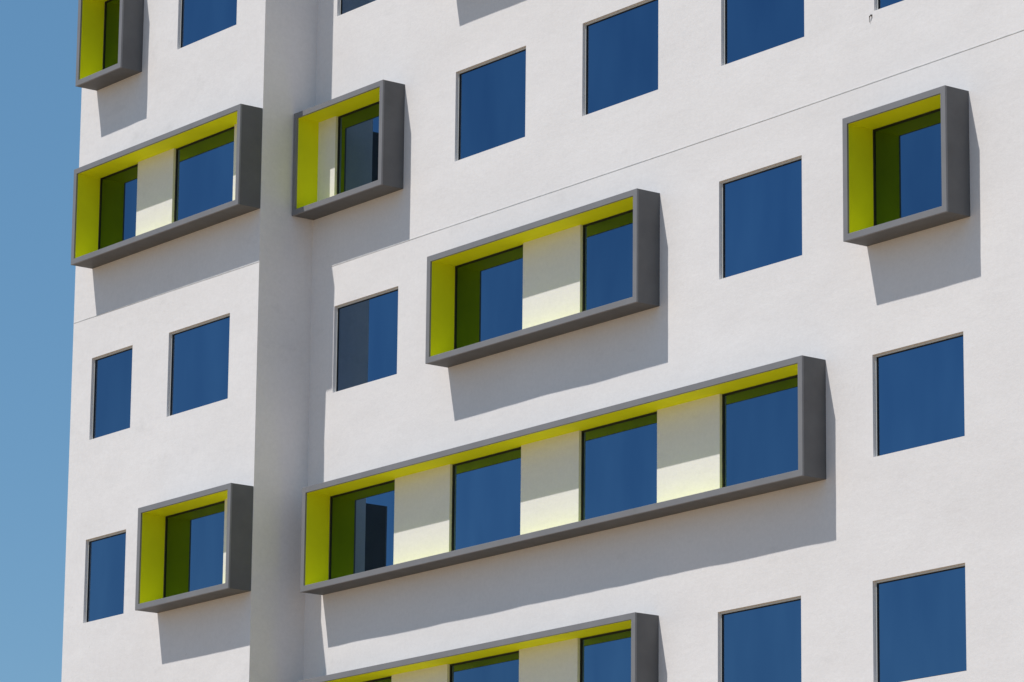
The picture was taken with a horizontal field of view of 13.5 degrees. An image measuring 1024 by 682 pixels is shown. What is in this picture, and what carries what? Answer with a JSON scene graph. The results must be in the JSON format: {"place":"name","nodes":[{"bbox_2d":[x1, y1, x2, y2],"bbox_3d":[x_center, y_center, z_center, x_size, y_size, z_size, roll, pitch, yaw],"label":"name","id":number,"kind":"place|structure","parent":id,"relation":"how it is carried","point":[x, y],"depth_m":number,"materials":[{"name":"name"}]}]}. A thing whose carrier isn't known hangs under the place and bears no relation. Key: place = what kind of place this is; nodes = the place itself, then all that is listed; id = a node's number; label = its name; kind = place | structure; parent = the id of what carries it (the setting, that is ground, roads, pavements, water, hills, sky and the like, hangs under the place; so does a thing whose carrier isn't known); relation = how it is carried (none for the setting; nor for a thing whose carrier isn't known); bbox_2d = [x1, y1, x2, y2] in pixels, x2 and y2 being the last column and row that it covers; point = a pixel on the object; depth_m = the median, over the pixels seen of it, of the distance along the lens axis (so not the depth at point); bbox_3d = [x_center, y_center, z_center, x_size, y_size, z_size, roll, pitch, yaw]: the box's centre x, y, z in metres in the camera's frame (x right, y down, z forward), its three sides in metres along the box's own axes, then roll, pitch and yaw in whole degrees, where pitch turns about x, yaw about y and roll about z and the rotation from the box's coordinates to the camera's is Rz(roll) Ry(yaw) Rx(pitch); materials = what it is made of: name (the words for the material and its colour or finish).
{"place":"outdoors","nodes":[
{"label":"outdoors","id":0,"kind":"place"},
{"bbox_2d":[0,0,81,681],"label":"sky","id":1,"kind":"structure","parent":0,"point":[40,99],"materials":[{"name":"blue"}]},
{"bbox_2d":[61,0,1023,681],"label":"apartment building","id":2,"kind":"structure","parent":0,"point":[547,340],"depth_m":65.49,"materials":[{"name":"white paint"}]},
{"bbox_2d":[85,530,125,622],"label":"window","id":3,"kind":"structure","parent":2,"relation":"in","point":[106,554],"depth_m":73.00,"materials":[{"name":"glass"}]},
{"bbox_2d":[103,0,119,68],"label":"window","id":4,"kind":"structure","parent":2,"relation":"in","point":[112,7],"depth_m":75.52,"materials":[{"name":"green glass"}]},
{"bbox_2d":[91,346,132,438],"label":"window","id":5,"kind":"structure","parent":2,"relation":"in","point":[111,410],"depth_m":73.72,"materials":[{"name":"glass"}]},
{"bbox_2d":[98,164,137,249],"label":"window","id":6,"kind":"structure","parent":2,"relation":"in","point":[118,190],"depth_m":74.47,"materials":[{"name":"green glass"}]},
{"bbox_2d":[163,501,224,597],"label":"window","id":7,"kind":"structure","parent":2,"relation":"in","point":[194,538],"depth_m":70.89,"materials":[{"name":"blue glass"}]},
{"bbox_2d":[169,314,229,415],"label":"window","id":8,"kind":"structure","parent":2,"relation":"in","point":[199,357],"depth_m":71.57,"materials":[{"name":"glass"}]},
{"bbox_2d":[174,126,233,221],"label":"window","id":9,"kind":"structure","parent":2,"relation":"in","point":[204,167],"depth_m":72.35,"materials":[{"name":"blue glass"}]},
{"bbox_2d":[179,0,236,48],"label":"window","id":10,"kind":"structure","parent":2,"relation":"in","point":[199,19],"depth_m":73.08,"materials":[{"name":"glass"}]},
{"bbox_2d":[339,0,375,14],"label":"window","id":11,"kind":"structure","parent":2,"relation":"in","point":[345,6],"depth_m":71.42,"materials":[{"name":"glass"}]},
{"bbox_2d":[337,101,378,193],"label":"window","id":12,"kind":"structure","parent":2,"relation":"in","point":[358,130],"depth_m":70.62,"materials":[{"name":"blue glass"}]},
{"bbox_2d":[329,480,394,579],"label":"window","id":13,"kind":"structure","parent":2,"relation":"in","point":[361,520],"depth_m":68.91,"materials":[{"name":"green glass"}]},
{"bbox_2d":[335,287,397,391],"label":"window","id":14,"kind":"structure","parent":2,"relation":"in","point":[366,328],"depth_m":69.59,"materials":[{"name":"glass"}]},
{"bbox_2d":[364,676,391,681],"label":"window","id":15,"kind":"structure","parent":2,"relation":"in","point":[386,679],"depth_m":67.83,"materials":[{"name":"green glass"}]},
{"bbox_2d":[450,651,518,681],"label":"window","id":16,"kind":"structure","parent":2,"relation":"in","point":[502,667],"depth_m":65.61,"materials":[{"name":"blue glass"}]},
{"bbox_2d":[451,447,520,550],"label":"window","id":17,"kind":"structure","parent":2,"relation":"in","point":[486,490],"depth_m":66.32,"materials":[{"name":"blue glass"}]},
{"bbox_2d":[454,245,522,348],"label":"window","id":18,"kind":"structure","parent":2,"relation":"in","point":[488,289],"depth_m":67.04,"materials":[{"name":"blue glass"}]},
{"bbox_2d":[457,47,525,160],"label":"window","id":19,"kind":"structure","parent":2,"relation":"in","point":[492,93],"depth_m":67.73,"materials":[{"name":"glass"}]},
{"bbox_2d":[580,628,630,681],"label":"window","id":20,"kind":"structure","parent":2,"relation":"in","point":[606,657],"depth_m":63.33,"materials":[{"name":"blue glass"}]},
{"bbox_2d":[582,209,632,311],"bbox_3d":[1.646,-1.164,64.442,0.060,1.532,1.860,10,-16,-36],"label":"window","id":21,"kind":"structure","parent":2,"relation":"in","point":[607,276],"depth_m":64.72,"materials":[{"name":"blue glass"}]},
{"bbox_2d":[581,411,656,520],"bbox_3d":[1.613,1.924,63.718,0.060,1.514,1.860,10,-16,-36],"label":"window","id":22,"kind":"structure","parent":2,"relation":"in","point":[619,459],"depth_m":63.75,"materials":[{"name":"blue glass"}]},
{"bbox_2d":[584,0,657,114],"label":"window","id":23,"kind":"structure","parent":2,"relation":"in","point":[621,47],"depth_m":65.18,"materials":[{"name":"glass"}]},
{"bbox_2d":[722,375,797,487],"bbox_3d":[3.586,1.345,61.162,0.060,1.514,1.840,10,-16,-36],"label":"window","id":24,"kind":"structure","parent":2,"relation":"in","point":[760,422],"depth_m":61.25,"materials":[{"name":"blue glass"}]},
{"bbox_2d":[720,596,800,681],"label":"window","id":25,"kind":"structure","parent":2,"relation":"in","point":[762,642],"depth_m":60.52,"materials":[{"name":"glass"}]},
{"bbox_2d":[721,156,801,278],"bbox_3d":[3.610,-1.753,61.896,0.060,1.466,1.836,10,-16,-36],"label":"window","id":26,"kind":"structure","parent":2,"relation":"in","point":[761,210],"depth_m":61.91,"materials":[{"name":"glass"}]},
{"bbox_2d":[723,0,803,64],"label":"window","id":27,"kind":"structure","parent":2,"relation":"in","point":[750,27],"depth_m":62.63,"materials":[{"name":"glass"}]},
{"bbox_2d":[876,0,902,9],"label":"window","id":28,"kind":"structure","parent":2,"relation":"in","point":[880,4],"depth_m":60.42,"materials":[{"name":"glass"}]},
{"bbox_2d":[873,108,941,225],"bbox_3d":[5.592,-2.333,59.332,0.060,1.576,1.818,10,-16,-36],"label":"window","id":29,"kind":"structure","parent":2,"relation":"in","point":[907,180],"depth_m":59.52,"materials":[{"name":"blue glass"}]},
{"bbox_2d":[875,333,964,455],"bbox_3d":[5.560,0.740,58.606,0.060,1.437,1.832,10,-16,-36],"label":"window","id":30,"kind":"structure","parent":2,"relation":"in","point":[919,388],"depth_m":58.62,"materials":[{"name":"glass"}]},
{"bbox_2d":[875,564,966,681],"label":"window","id":31,"kind":"structure","parent":2,"relation":"in","point":[920,618],"depth_m":57.92,"materials":[{"name":"glass"}]}
]}

